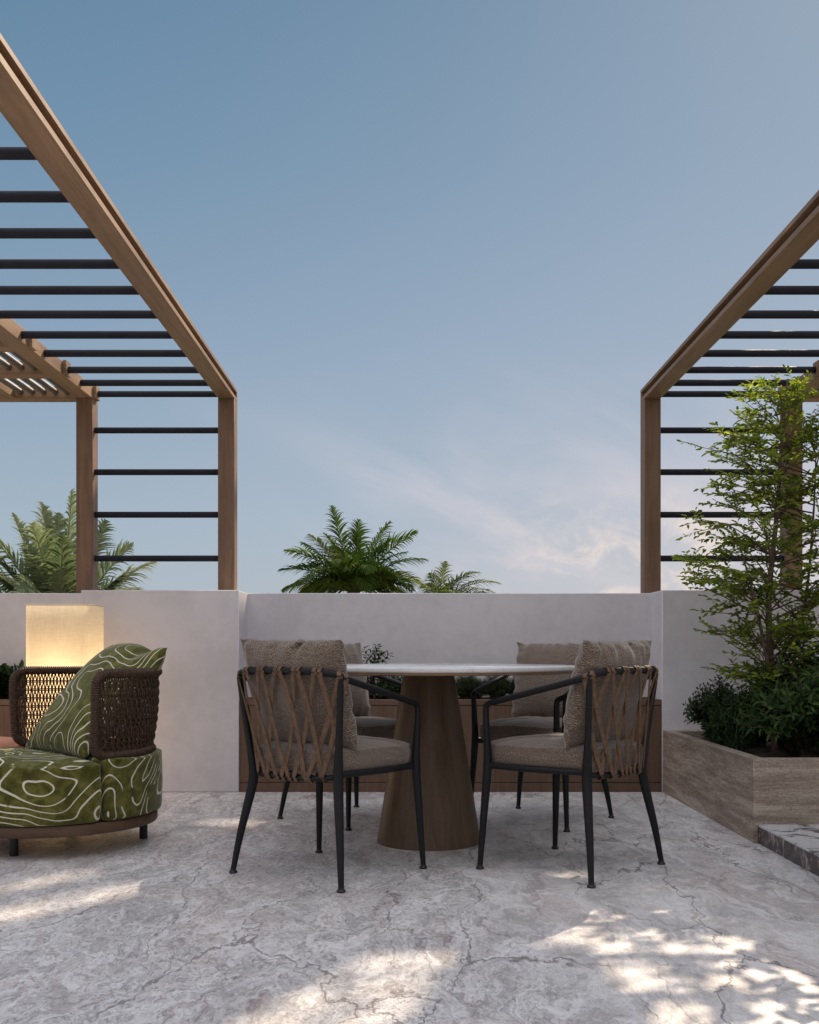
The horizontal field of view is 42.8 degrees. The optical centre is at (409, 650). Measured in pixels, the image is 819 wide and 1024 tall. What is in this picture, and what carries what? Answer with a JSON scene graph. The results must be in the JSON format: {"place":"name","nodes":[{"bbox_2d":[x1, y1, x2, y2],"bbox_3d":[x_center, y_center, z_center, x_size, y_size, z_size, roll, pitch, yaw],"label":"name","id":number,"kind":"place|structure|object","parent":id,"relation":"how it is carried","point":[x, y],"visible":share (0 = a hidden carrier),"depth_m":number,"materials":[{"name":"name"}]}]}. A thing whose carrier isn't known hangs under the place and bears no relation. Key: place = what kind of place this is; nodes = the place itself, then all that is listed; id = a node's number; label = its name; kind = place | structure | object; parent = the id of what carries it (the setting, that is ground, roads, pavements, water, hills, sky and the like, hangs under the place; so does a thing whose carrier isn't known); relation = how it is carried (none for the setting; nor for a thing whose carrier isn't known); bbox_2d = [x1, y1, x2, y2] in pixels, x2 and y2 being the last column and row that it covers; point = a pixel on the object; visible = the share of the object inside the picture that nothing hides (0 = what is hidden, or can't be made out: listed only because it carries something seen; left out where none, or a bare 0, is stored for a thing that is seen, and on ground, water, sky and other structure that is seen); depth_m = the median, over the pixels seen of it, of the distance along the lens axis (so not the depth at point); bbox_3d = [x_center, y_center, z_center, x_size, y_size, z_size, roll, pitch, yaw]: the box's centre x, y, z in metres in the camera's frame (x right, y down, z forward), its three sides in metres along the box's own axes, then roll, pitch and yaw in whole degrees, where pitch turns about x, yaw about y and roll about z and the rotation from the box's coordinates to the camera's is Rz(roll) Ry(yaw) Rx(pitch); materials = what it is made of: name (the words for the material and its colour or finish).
{"place":"outdoors","nodes":[
{"label":"outdoors","id":0,"kind":"place"},
{"bbox_2d":[0,736,21,747],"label":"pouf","id":1,"kind":"object","parent":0,"point":[7,742],"visible":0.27,"depth_m":5.02,"materials":[{"name":"fabric"}]},
{"bbox_2d":[0,791,818,1023],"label":"terrace floor","id":2,"kind":"structure","parent":0,"point":[170,919],"depth_m":3.15,"materials":[{"name":"stone"}]},
{"bbox_2d":[0,699,25,738],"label":"wooden planter","id":3,"kind":"object","parent":2,"relation":"on","point":[5,729],"depth_m":6.04,"materials":[{"name":"brown wood"}]},
{"bbox_2d":[0,659,23,698],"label":"leafy shrub","id":4,"kind":"object","parent":3,"relation":"on","point":[6,671],"visible":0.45,"depth_m":6.16,"materials":[{"name":"green plant"}]},
{"bbox_2d":[26,604,103,738],"bbox_3d":[-1.907,0.285,5.790,0.377,1.070,0.267,0,0,0],"label":"floor lamp","id":5,"kind":"object","parent":2,"relation":"on","point":[65,635],"visible":0.32,"depth_m":5.66,"materials":[{"name":"fabric"}]},
{"bbox_2d":[0,666,162,856],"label":"lounge chair","id":6,"kind":"object","parent":2,"relation":"on","point":[113,783],"visible":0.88,"depth_m":4.16,"materials":[{"name":"green fabric"}]},
{"bbox_2d":[25,643,166,758],"bbox_3d":[-1.363,0.205,4.563,0.416,0.470,0.636,0,0,-40],"label":"throw pillow","id":7,"kind":"object","parent":6,"relation":"on","point":[63,725],"visible":0.71,"depth_m":4.43,"materials":[{"name":"green fabric"}]},
{"bbox_2d":[229,638,426,892],"bbox_3d":[-0.301,0.388,3.877,0.549,0.865,0.557,0,0,36],"label":"armchair","id":8,"kind":"object","parent":2,"relation":"on","point":[300,691],"visible":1,"depth_m":3.68,"materials":[{"name":"beige fabric"}]},
{"bbox_2d":[277,642,401,830],"bbox_3d":[-0.281,0.390,5.107,0.557,0.861,0.549,0,0,43],"label":"armchair","id":9,"kind":"object","parent":2,"relation":"on","point":[367,724],"visible":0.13,"depth_m":5.07,"materials":[{"name":"beige fabric"}]},
{"bbox_2d":[0,590,818,791],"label":"parapet wall","id":10,"kind":"structure","parent":2,"relation":"on","point":[198,634],"depth_m":6.03,"materials":[{"name":"white paint"}]},
{"bbox_2d":[0,33,236,592],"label":"pergola","id":11,"kind":"object","parent":10,"relation":"on","point":[35,124],"visible":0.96,"depth_m":5.33,"materials":[{"name":"brown wood"}]},
{"bbox_2d":[640,190,818,592],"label":"pergola","id":12,"kind":"object","parent":10,"relation":"on","point":[791,245],"visible":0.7,"depth_m":5.87,"materials":[{"name":"brown wood"}]},
{"bbox_2d":[240,697,660,791],"bbox_3d":[0.237,0.552,6.195,2.438,0.535,0.316,0,0,0],"label":"wooden planter","id":13,"kind":"object","parent":2,"relation":"on","point":[503,780],"visible":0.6,"depth_m":6.04,"materials":[{"name":"brown wood"}]},
{"bbox_2d":[362,644,393,698],"bbox_3d":[-0.243,0.141,6.181,0.309,0.361,0.184,0,0,0],"label":"leafy shrub","id":14,"kind":"object","parent":13,"relation":"on","point":[374,661],"visible":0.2,"depth_m":6.19,"materials":[{"name":"green plant"}]},
{"bbox_2d":[366,676,402,698],"bbox_3d":[-0.112,0.211,6.185,0.486,0.222,0.235,0,0,0],"label":"leafy shrub","id":15,"kind":"object","parent":13,"relation":"on","point":[383,684],"visible":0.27,"depth_m":6.14,"materials":[{"name":"green plant"}]},
{"bbox_2d":[455,676,493,698],"bbox_3d":[0.360,0.223,6.200,0.288,0.197,0.219,0,0,0],"label":"juniper","id":16,"kind":"object","parent":13,"relation":"in","point":[466,686],"visible":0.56,"depth_m":6.16,"materials":[{"name":"green plant"}]},
{"bbox_2d":[483,676,512,698],"bbox_3d":[0.521,0.216,6.200,0.205,0.210,0.214,0,0,0],"label":"juniper","id":17,"kind":"object","parent":13,"relation":"in","point":[503,687],"visible":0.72,"depth_m":6.16,"materials":[{"name":"green plant"}]},
{"bbox_2d":[508,676,514,694],"bbox_3d":[0.633,0.229,6.196,0.107,0.184,0.201,0,0,0],"label":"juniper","id":18,"kind":"object","parent":13,"relation":"in","point":[513,684],"visible":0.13,"depth_m":6.19,"materials":[{"name":"green plant"}]},
{"bbox_2d":[347,663,574,850],"bbox_3d":[0.083,0.443,4.485,1.250,0.755,1.250,0,0,0],"label":"dining table","id":19,"kind":"object","parent":2,"relation":"on","point":[450,821],"visible":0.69,"depth_m":4.33,"materials":[{"name":"wood"}]},
{"bbox_2d":[470,642,613,831],"bbox_3d":[0.640,0.389,5.065,0.549,0.863,0.556,0,0,35],"label":"armchair","id":20,"kind":"object","parent":2,"relation":"on","point":[532,714],"visible":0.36,"depth_m":5.09,"materials":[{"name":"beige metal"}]},
{"bbox_2d":[476,640,664,887],"bbox_3d":[0.618,0.390,3.954,0.557,0.859,0.549,0,0,40],"label":"armchair","id":21,"kind":"object","parent":2,"relation":"on","point":[606,681],"visible":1,"depth_m":3.77,"materials":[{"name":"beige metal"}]},
{"bbox_2d":[663,730,818,842],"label":"stone planter","id":22,"kind":"object","parent":2,"relation":"on","point":[743,794],"visible":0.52,"depth_m":4.69,"materials":[{"name":"stone"}]},
{"bbox_2d":[673,696,755,750],"bbox_3d":[1.554,0.380,5.403,0.471,0.284,0.543,0,0,0],"label":"grass tuft","id":23,"kind":"object","parent":22,"relation":"on","point":[720,735],"visible":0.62,"depth_m":5.38,"materials":[{"name":"green plant"}]},
{"bbox_2d":[683,674,748,741],"bbox_3d":[1.691,0.313,5.684,0.395,0.387,0.400,0,0,0],"label":"leaf bush","id":24,"kind":"object","parent":22,"relation":"on","point":[709,697],"visible":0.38,"depth_m":5.66,"materials":[{"name":"green plant"}]},
{"bbox_2d":[692,703,779,752],"bbox_3d":[1.600,0.395,5.116,0.499,0.261,0.444,0,0,0],"label":"grass tuft","id":25,"kind":"object","parent":22,"relation":"on","point":[734,743],"visible":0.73,"depth_m":5.09,"materials":[{"name":"green plant"}]},
{"bbox_2d":[705,687,770,747],"bbox_3d":[1.774,0.342,5.383,0.502,0.329,0.421,0,0,0],"label":"leaf bush","id":26,"kind":"object","parent":22,"relation":"on","point":[724,711],"visible":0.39,"depth_m":5.33,"materials":[{"name":"green plant"}]},
{"bbox_2d":[672,364,818,750],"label":"slender tree","id":27,"kind":"object","parent":22,"relation":"on","point":[746,578],"visible":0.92,"depth_m":5.20,"materials":[{"name":"green plant"}]},
{"bbox_2d":[734,666,818,757],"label":"leafy bush","id":28,"kind":"object","parent":22,"relation":"on","point":[790,720],"visible":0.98,"depth_m":4.71,"materials":[{"name":"green plant"}]},
{"bbox_2d":[736,632,818,715],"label":"leafy bush","id":29,"kind":"object","parent":22,"relation":"on","point":[805,662],"visible":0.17,"depth_m":5.08,"materials":[{"name":"green plant"}]},
{"bbox_2d":[757,824,818,875],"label":"marble step","id":30,"kind":"object","parent":2,"relation":"on","point":[797,844],"visible":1,"depth_m":4.15,"materials":[{"name":"grey stone"}]},
{"bbox_2d":[0,0,818,592],"label":"sky","id":31,"kind":"structure","parent":0,"point":[438,258],"materials":[{"name":"blue"}]},
{"bbox_3d":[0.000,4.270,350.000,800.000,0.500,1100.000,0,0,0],"label":"ground","id":32,"kind":"structure","parent":0,"visible":0},
{"bbox_2d":[0,547,10,592],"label":"palm tree","id":33,"kind":"object","parent":32,"relation":"on","point":[4,572],"visible":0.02,"depth_m":10.05,"materials":[{"name":"green plant"}]},
{"bbox_2d":[0,488,158,592],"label":"palm tree","id":34,"kind":"object","parent":32,"relation":"on","point":[49,562],"visible":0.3,"depth_m":9.80,"materials":[{"name":"green plant"}]},
{"bbox_2d":[277,505,428,592],"bbox_3d":[-0.661,1.104,13.003,1.519,5.842,1.600,0,0,42],"label":"palm tree","id":35,"kind":"object","parent":32,"relation":"on","point":[356,571],"visible":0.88,"depth_m":12.97,"materials":[{"name":"green plant"}]},
{"bbox_2d":[417,561,500,592],"bbox_3d":[0.512,1.441,12.986,1.216,5.166,0.823,0,0,21],"label":"palm tree","id":36,"kind":"object","parent":32,"relation":"on","point":[435,587],"visible":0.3,"depth_m":13.09,"materials":[{"name":"green plant"}]},
{"bbox_2d":[711,568,779,589],"bbox_3d":[3.638,1.583,10.491,1.914,4.882,1.293,0,0,0],"label":"palm tree","id":37,"kind":"object","parent":32,"relation":"on","point":[753,585],"visible":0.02,"depth_m":10.74,"materials":[{"name":"green plant"}]}
]}

